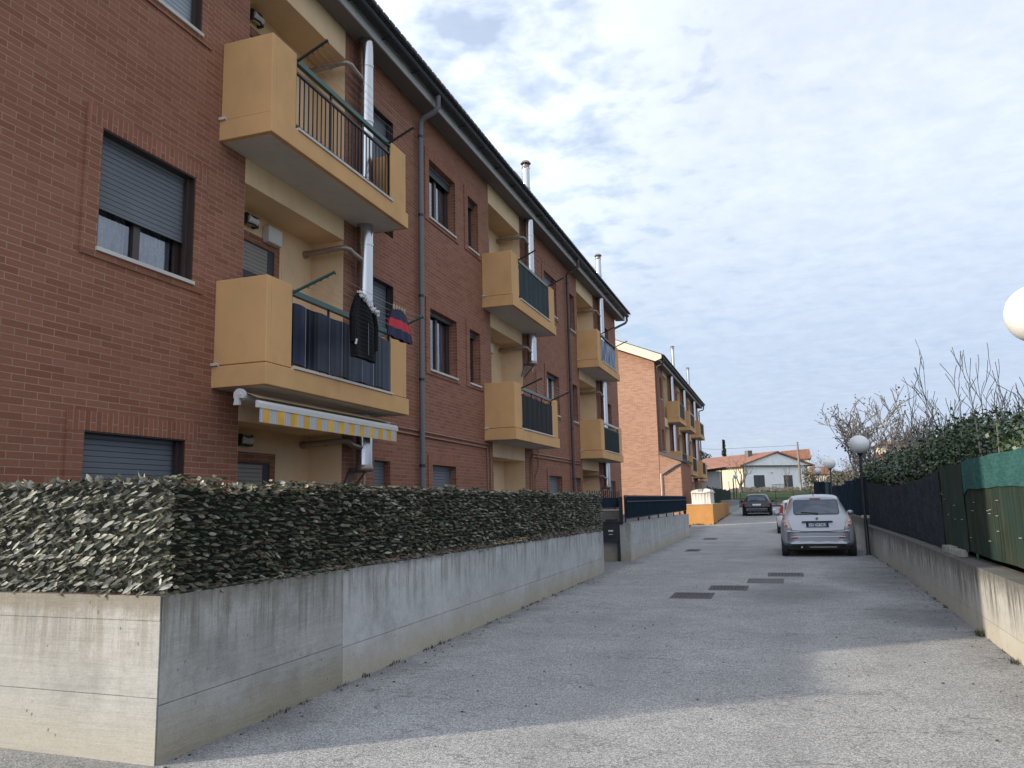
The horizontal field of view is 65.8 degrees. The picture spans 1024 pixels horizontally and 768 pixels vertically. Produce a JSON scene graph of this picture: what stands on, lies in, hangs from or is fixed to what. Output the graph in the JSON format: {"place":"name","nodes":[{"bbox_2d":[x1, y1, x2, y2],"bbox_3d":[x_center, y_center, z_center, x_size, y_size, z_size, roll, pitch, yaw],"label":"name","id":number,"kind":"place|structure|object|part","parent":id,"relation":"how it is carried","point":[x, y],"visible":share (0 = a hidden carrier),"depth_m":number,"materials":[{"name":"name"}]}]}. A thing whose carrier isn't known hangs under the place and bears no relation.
{"place":"outdoors","nodes":[
{"label":"outdoors","id":0,"kind":"place"},
{"bbox_2d":[0,507,1023,767],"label":"road","id":1,"kind":"structure","parent":0,"point":[758,669],"depth_m":6.41,"materials":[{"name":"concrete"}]},
{"bbox_2d":[0,531,604,765],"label":"retaining wall","id":2,"kind":"structure","parent":1,"relation":"on","point":[153,679],"depth_m":5.36,"materials":[{"name":"concrete"}]},
{"bbox_2d":[0,472,602,597],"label":"artificial hedge","id":3,"kind":"object","parent":2,"relation":"on","point":[100,534],"visible":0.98,"depth_m":5.57,"materials":[{"name":"green plant"}]},
{"bbox_2d":[164,513,1022,767],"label":"weeds and grit","id":4,"kind":"object","parent":1,"relation":"on","point":[980,634],"visible":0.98,"depth_m":8.30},
{"bbox_2d":[577,509,619,560],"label":"gateway wall","id":5,"kind":"structure","parent":1,"relation":"on","point":[610,551],"depth_m":20.17,"materials":[{"name":"concrete"}]},
{"bbox_2d":[601,519,619,541],"bbox_3d":[2.485,3.713,20.061,0.490,0.560,0.290,-4,-9,18],"label":"letter box","id":6,"kind":"object","parent":5,"relation":"attached to","point":[610,530],"visible":0.92,"depth_m":19.94,"materials":[{"name":"black metal"}]},
{"bbox_2d":[587,490,622,560],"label":"garden gate","id":7,"kind":"structure","parent":1,"relation":"on","point":[609,502],"depth_m":19.85,"materials":[{"name":"black metal"}]},
{"bbox_2d":[620,514,689,560],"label":"retaining wall","id":8,"kind":"structure","parent":1,"relation":"on","point":[640,538],"depth_m":22.90,"materials":[{"name":"grey concrete"}]},
{"bbox_2d":[624,495,686,522],"bbox_3d":[5.054,4.125,26.467,0.090,0.775,13.600,-4,-9,18],"label":"picket fence","id":9,"kind":"object","parent":8,"relation":"on","point":[637,506],"visible":0.98,"depth_m":23.89,"materials":[{"name":"blue"}]},
{"bbox_2d":[669,592,714,598],"bbox_3d":[2.833,3.317,12.418,0.630,0.009,0.760,-4,-9,18],"label":"drain cover","id":10,"kind":"object","parent":1,"relation":"on","point":[689,595],"visible":1,"depth_m":12.38,"materials":[{"name":"metal"}]},
{"bbox_2d":[708,585,748,590],"bbox_3d":[3.655,3.438,13.348,0.630,0.009,0.700,-4,-9,18],"label":"drain cover","id":11,"kind":"object","parent":1,"relation":"on","point":[727,587],"visible":1,"depth_m":13.33,"materials":[{"name":"metal"}]},
{"bbox_2d":[733,474,737,498],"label":"globe lamp","id":12,"kind":"object","parent":1,"relation":"on","point":[735,476],"visible":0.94,"depth_m":68.81,"materials":[{"name":"white metal"}]},
{"bbox_2d":[741,494,774,515],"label":"parked car","id":13,"kind":"object","parent":1,"relation":"on","point":[757,503],"visible":0.99,"depth_m":50.46,"materials":[{"name":"black paint"}]},
{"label":"rear window","id":14,"kind":"part","parent":13,"relation":"part of","materials":[{"name":"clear glass"}]},
{"bbox_2d":[747,578,783,582],"bbox_3d":[4.594,3.565,14.332,0.620,0.008,0.780,-4,-9,18],"label":"drain cover","id":15,"kind":"object","parent":1,"relation":"on","point":[753,580],"visible":1,"depth_m":14.30,"materials":[{"name":"metal"}]},
{"bbox_2d":[772,500,787,532],"bbox_3d":[12.263,5.618,33.921,2.084,1.449,4.017,-4,-9,18],"label":"parked car","id":16,"kind":"object","parent":1,"relation":"on","point":[782,508],"visible":0.21,"depth_m":32.47,"materials":[{"name":"grey paint"}]},
{"bbox_2d":[768,573,803,576],"bbox_3d":[5.327,3.709,15.405,0.660,0.009,0.740,-4,-9,18],"label":"drain cover","id":17,"kind":"object","parent":1,"relation":"on","point":[788,574],"visible":1,"depth_m":15.32,"materials":[{"name":"metal"}]},
{"bbox_2d":[773,494,856,555],"bbox_3d":[8.227,3.765,21.532,2.106,1.619,3.800,-4,-9,18],"label":"parked car","id":18,"kind":"object","parent":1,"relation":"on","point":[816,521],"visible":1,"depth_m":19.88,"materials":[{"name":"silver metal"}]},
{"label":"rear window","id":19,"kind":"part","parent":18,"relation":"part of","materials":[{"name":"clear glass"}]},
{"bbox_2d":[824,458,835,494],"bbox_3d":[14.164,4.825,34.998,0.500,3.089,0.500,-4,-9,18],"label":"globe lamp","id":20,"kind":"object","parent":1,"relation":"on","point":[829,463],"visible":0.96,"depth_m":35.03,"materials":[{"name":"white metal"}]},
{"bbox_2d":[849,435,870,554],"bbox_3d":[9.015,2.831,20.300,0.500,3.031,0.500,-4,-9,18],"label":"globe lamp","id":21,"kind":"object","parent":1,"relation":"on","point":[859,445],"visible":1,"depth_m":20.29,"materials":[{"name":"black metal"}]},
{"bbox_2d":[375,0,1023,473],"label":"sky","id":22,"kind":"structure","parent":0,"point":[786,197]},
{"bbox_2d":[689,490,813,527],"bbox_3d":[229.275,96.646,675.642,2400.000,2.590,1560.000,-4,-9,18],"label":"ground","id":23,"kind":"structure","parent":0,"point":[778,497],"depth_m":83.83,"materials":[{"name":"green plant"}]},
{"bbox_2d":[0,0,630,594],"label":"apartment building","id":24,"kind":"structure","parent":23,"relation":"on","point":[216,216],"depth_m":9.81,"materials":[{"name":"red brick"}]},
{"bbox_2d":[63,408,197,488],"bbox_3d":[-4.087,1.141,7.975,0.795,1.810,1.930,-4,-9,18],"label":"window","id":25,"kind":"structure","parent":24,"relation":"in","point":[103,452],"depth_m":7.89,"materials":[{"name":"grey"}]},
{"bbox_2d":[78,101,207,294],"bbox_3d":[-4.151,-1.808,8.433,0.795,1.820,1.920,-4,-9,18],"label":"window","id":26,"kind":"structure","parent":24,"relation":"in","point":[144,201],"depth_m":8.36,"materials":[{"name":"grey"}]},
{"bbox_2d":[146,0,213,50],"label":"window","id":27,"kind":"structure","parent":24,"relation":"in","point":[195,17],"depth_m":9.29,"materials":[{"name":"grey"}]},
{"bbox_2d":[349,290,379,363],"bbox_3d":[-1.903,-0.743,10.127,0.183,0.875,0.682,-4,-9,18],"label":"winter jacket","id":28,"kind":"object","parent":24,"relation":"hanging from","point":[364,313],"visible":1,"depth_m":10.06,"materials":[{"name":"black fabric"}]},
{"bbox_2d":[374,461,383,488],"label":"window","id":29,"kind":"structure","parent":24,"relation":"in","point":[378,465],"depth_m":12.94,"materials":[{"name":"grey"}]},
{"bbox_2d":[373,105,392,238],"bbox_3d":[-2.581,-3.616,13.662,0.762,2.740,1.430,-4,-9,18],"label":"window","id":30,"kind":"structure","parent":24,"relation":"in","point":[380,117],"depth_m":13.84,"materials":[{"name":"grey"}]},
{"bbox_2d":[373,276,393,336],"bbox_3d":[-2.511,-0.650,13.215,0.762,2.740,1.430,-4,-9,18],"label":"window","id":31,"kind":"structure","parent":24,"relation":"in","point":[382,290],"depth_m":13.46,"materials":[{"name":"grey"}]},
{"bbox_2d":[386,304,412,344],"bbox_3d":[-1.552,-0.838,11.004,0.136,0.492,0.770,-4,-9,18],"label":"hanging garment","id":32,"kind":"object","parent":24,"relation":"hanging from","point":[398,328],"visible":1,"depth_m":10.91,"materials":[{"name":"blue fabric"}]},
{"bbox_2d":[424,146,458,244],"bbox_3d":[-1.756,-3.717,16.141,0.795,1.780,1.920,-4,-9,18],"label":"window","id":33,"kind":"structure","parent":24,"relation":"in","point":[436,189],"depth_m":16.23,"materials":[{"name":"grey"}]},
{"bbox_2d":[425,296,460,384],"bbox_3d":[-1.686,-0.752,15.694,0.795,1.780,1.920,-4,-9,18],"label":"window","id":34,"kind":"structure","parent":24,"relation":"in","point":[436,327],"depth_m":15.89,"materials":[{"name":"grey"}]},
{"bbox_2d":[427,454,459,491],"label":"window","id":35,"kind":"structure","parent":24,"relation":"in","point":[438,476],"depth_m":15.24,"materials":[{"name":"brown brick"}]},
{"bbox_2d":[463,184,481,260],"bbox_3d":[-1.218,-3.506,17.729,0.795,1.770,1.220,-4,-9,18],"label":"window","id":36,"kind":"structure","parent":24,"relation":"in","point":[468,207],"depth_m":17.82,"materials":[{"name":"brown brick"}]},
{"bbox_2d":[465,318,483,391],"bbox_3d":[-1.149,-0.540,17.282,0.795,1.770,1.220,-4,-9,18],"label":"window","id":37,"kind":"structure","parent":24,"relation":"in","point":[470,325],"depth_m":17.39,"materials":[{"name":"brown"}]},
{"bbox_2d":[541,261,558,322],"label":"window","id":38,"kind":"structure","parent":24,"relation":"in","point":[543,267],"depth_m":23.89,"materials":[{"name":"brown brick"}]},
{"bbox_2d":[544,364,561,419],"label":"window","id":39,"kind":"structure","parent":24,"relation":"in","point":[549,379],"depth_m":23.63,"materials":[{"name":"brown"}]},
{"bbox_2d":[547,469,563,492],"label":"window","id":40,"kind":"structure","parent":24,"relation":"in","point":[552,482],"depth_m":22.81,"materials":[{"name":"brown"}]},
{"bbox_2d":[569,288,576,336],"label":"window","id":41,"kind":"structure","parent":24,"relation":"in","point":[571,292],"depth_m":26.28,"materials":[{"name":"brown brick"}]},
{"bbox_2d":[572,378,579,425],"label":"window","id":42,"kind":"structure","parent":24,"relation":"in","point":[574,382],"depth_m":25.83,"materials":[{"name":"brown"}]},
{"bbox_2d":[604,323,610,384],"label":"window","id":43,"kind":"structure","parent":24,"relation":"in","point":[606,327],"depth_m":31.48,"materials":[{"name":"brown"}]},
{"bbox_2d":[607,399,612,428],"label":"window","id":44,"kind":"structure","parent":24,"relation":"in","point":[609,402],"depth_m":31.05,"materials":[{"name":"brown"}]},
{"bbox_2d":[610,481,613,508],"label":"window","id":45,"kind":"structure","parent":24,"relation":"in","point":[611,489],"depth_m":30.78,"materials":[{"name":"grey"}]},
{"bbox_2d":[623,513,672,521],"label":"retaining wall","id":46,"kind":"structure","parent":23,"relation":"on","point":[653,516],"depth_m":31.44,"materials":[{"name":"grey concrete"}]},
{"bbox_2d":[615,339,706,514],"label":"apartment building","id":47,"kind":"structure","parent":23,"relation":"on","point":[660,402],"depth_m":43.66,"materials":[{"name":"orange brick"}]},
{"bbox_2d":[700,452,711,459],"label":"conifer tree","id":48,"kind":"object","parent":23,"relation":"on","point":[704,455],"visible":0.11,"depth_m":145.22,"materials":[{"name":"green plant"}]},
{"bbox_2d":[686,500,738,524],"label":"planter wall","id":49,"kind":"structure","parent":23,"relation":"on","point":[708,514],"depth_m":41.64,"materials":[{"name":"orange paint"}]},
{"bbox_2d":[691,489,714,503],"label":"covered furniture","id":50,"kind":"object","parent":49,"relation":"on","point":[702,496],"visible":0.99,"depth_m":41.77,"materials":[{"name":"white fabric"}]},
{"bbox_2d":[707,481,730,502],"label":"fence","id":51,"kind":"object","parent":49,"relation":"on","point":[721,494],"visible":0.72,"depth_m":56.09,"materials":[{"name":"green metal"}]},
{"bbox_2d":[702,467,734,499],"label":"garden shed","id":52,"kind":"structure","parent":23,"relation":"on","point":[714,476],"depth_m":73.37,"materials":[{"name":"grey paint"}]},
{"bbox_2d":[721,439,726,455],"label":"conifer tree","id":53,"kind":"object","parent":23,"relation":"on","point":[724,451],"visible":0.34,"depth_m":144.85,"materials":[{"name":"green plant"}]},
{"bbox_2d":[724,452,755,492],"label":"bare tree","id":54,"kind":"object","parent":23,"relation":"on","point":[740,485],"visible":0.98,"depth_m":91.34,"materials":[{"name":"brown plant"}]},
{"bbox_2d":[702,450,812,491],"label":"white bungalow","id":55,"kind":"object","parent":23,"relation":"on","point":[768,467],"visible":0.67,"depth_m":105.32,"materials":[{"name":"paint"}]},
{"bbox_2d":[754,475,764,487],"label":"window","id":56,"kind":"structure","parent":55,"relation":"in","point":[759,480],"depth_m":103.91,"materials":[{"name":"grey glass"}]},
{"bbox_2d":[784,475,792,486],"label":"window","id":57,"kind":"structure","parent":55,"relation":"in","point":[790,482],"depth_m":105.67,"materials":[{"name":"grey"}]},
{"bbox_2d":[730,442,801,490],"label":"utility pole","id":58,"kind":"object","parent":23,"relation":"on","point":[800,480],"visible":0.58,"depth_m":91.69,"materials":[{"name":"wood"}]},
{"bbox_2d":[730,486,813,491],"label":"hedge","id":59,"kind":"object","parent":23,"relation":"on","point":[754,489],"depth_m":97.81,"materials":[{"name":"green plant"}]},
{"bbox_2d":[739,490,810,505],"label":"wire fence","id":60,"kind":"object","parent":23,"relation":"on","point":[774,503],"visible":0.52,"depth_m":70.52,"materials":[{"name":"green metal"}]},
{"bbox_2d":[781,463,793,490],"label":"bare tree","id":61,"kind":"object","parent":23,"relation":"on","point":[786,477],"visible":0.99,"depth_m":91.12,"materials":[{"name":"brown plant"}]},
{"bbox_2d":[781,449,810,476],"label":"terracotta house","id":62,"kind":"structure","parent":23,"relation":"on","point":[804,454],"depth_m":121.50,"materials":[{"name":"tile"}]},
{"bbox_2d":[800,450,831,481],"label":"bare tree","id":63,"kind":"object","parent":23,"relation":"on","point":[823,472],"visible":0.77,"depth_m":85.13,"materials":[{"name":"brown plant"}]},
{"bbox_2d":[814,468,821,493],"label":"globe lamp","id":64,"kind":"object","parent":23,"relation":"on","point":[817,471],"visible":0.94,"depth_m":52.34,"materials":[{"name":"white glass"}]},
{"bbox_2d":[809,466,828,484],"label":"terracotta house","id":65,"kind":"structure","parent":23,"relation":"on","point":[821,468],"depth_m":138.98,"materials":[{"name":"ceramic"}]},
{"bbox_2d":[802,455,867,491],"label":"scrub","id":66,"kind":"object","parent":23,"relation":"on","point":[841,475],"visible":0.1,"depth_m":84.51,"materials":[{"name":"plant"}]},
{"bbox_2d":[822,448,865,483],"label":"bare tree","id":67,"kind":"object","parent":23,"relation":"on","point":[843,470],"visible":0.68,"depth_m":77.41,"materials":[{"name":"brown plant"}]},
{"bbox_2d":[848,514,869,548],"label":"boundary wall","id":68,"kind":"structure","parent":23,"relation":"on","point":[858,521],"depth_m":23.57,"materials":[{"name":"concrete"}]},
{"bbox_2d":[813,473,869,515],"bbox_3d":[17.359,5.886,43.459,0.125,1.904,45.801,-4,-9,19],"label":"screen fence","id":69,"kind":"object","parent":68,"relation":"on","point":[848,494],"visible":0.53,"depth_m":28.05,"materials":[{"name":"blue metal"}]},
{"bbox_2d":[815,386,945,476],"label":"bare tree","id":70,"kind":"object","parent":23,"relation":"on","point":[854,430],"visible":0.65,"depth_m":49.99,"materials":[{"name":"grey plant"}]},
{"bbox_2d":[872,441,934,459],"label":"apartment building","id":71,"kind":"structure","parent":23,"relation":"on","point":[877,449],"depth_m":110.42,"materials":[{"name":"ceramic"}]},
{"bbox_2d":[874,407,943,453],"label":"bare tree","id":72,"kind":"object","parent":23,"relation":"on","point":[887,442],"visible":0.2,"depth_m":56.04,"materials":[{"name":"brown plant"}]},
{"bbox_2d":[847,403,1023,572],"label":"laurel hedge","id":73,"kind":"object","parent":23,"relation":"on","point":[969,437],"visible":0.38,"depth_m":11.54,"materials":[{"name":"green plant"}]},
{"bbox_2d":[892,340,982,453],"bbox_3d":[11.637,1.537,21.223,2.317,5.944,3.959,-4,-9,18],"label":"bare tree","id":74,"kind":"object","parent":23,"relation":"on","point":[913,427],"visible":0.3,"depth_m":22.12,"materials":[{"name":"brown plant"}]},
{"bbox_2d":[865,524,1023,664],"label":"boundary wall","id":75,"kind":"structure","parent":23,"relation":"on","point":[981,594],"depth_m":9.14,"materials":[{"name":"concrete"}]},
{"bbox_2d":[866,469,944,546],"bbox_3d":[7.988,2.520,16.456,0.109,1.150,11.151,-4,-9,19],"label":"screen fence","id":76,"kind":"object","parent":75,"relation":"on","point":[912,509],"visible":0.99,"depth_m":14.37,"materials":[{"name":"black fabric"}]},
{"bbox_2d":[942,545,967,556],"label":"loose bricks","id":77,"kind":"object","parent":75,"relation":"on","point":[954,550],"visible":1,"depth_m":10.11,"materials":[{"name":"concrete"}]},
{"bbox_2d":[937,447,1023,568],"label":"screen fence","id":78,"kind":"object","parent":75,"relation":"on","point":[982,499],"visible":1,"depth_m":8.52,"materials":[{"name":"green fabric"}]},
{"bbox_2d":[885,344,1023,483],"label":"bare tree","id":79,"kind":"object","parent":23,"relation":"on","point":[993,405],"visible":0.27,"depth_m":15.92,"materials":[{"name":"brown plant"}]},
{"bbox_2d":[990,385,1016,414],"bbox_3d":[12.816,1.960,18.297,2.785,4.180,4.020,-2,-9,3],"label":"bare tree","id":80,"kind":"object","parent":23,"relation":"on","point":[1004,400],"visible":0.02,"depth_m":19.57,"materials":[{"name":"brown plant"}]},
{"bbox_2d":[1003,287,1023,340],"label":"globe lamp","id":81,"kind":"object","parent":23,"relation":"on","point":[1013,314],"visible":1,"depth_m":6.72,"materials":[{"name":"white glass"}]}
]}

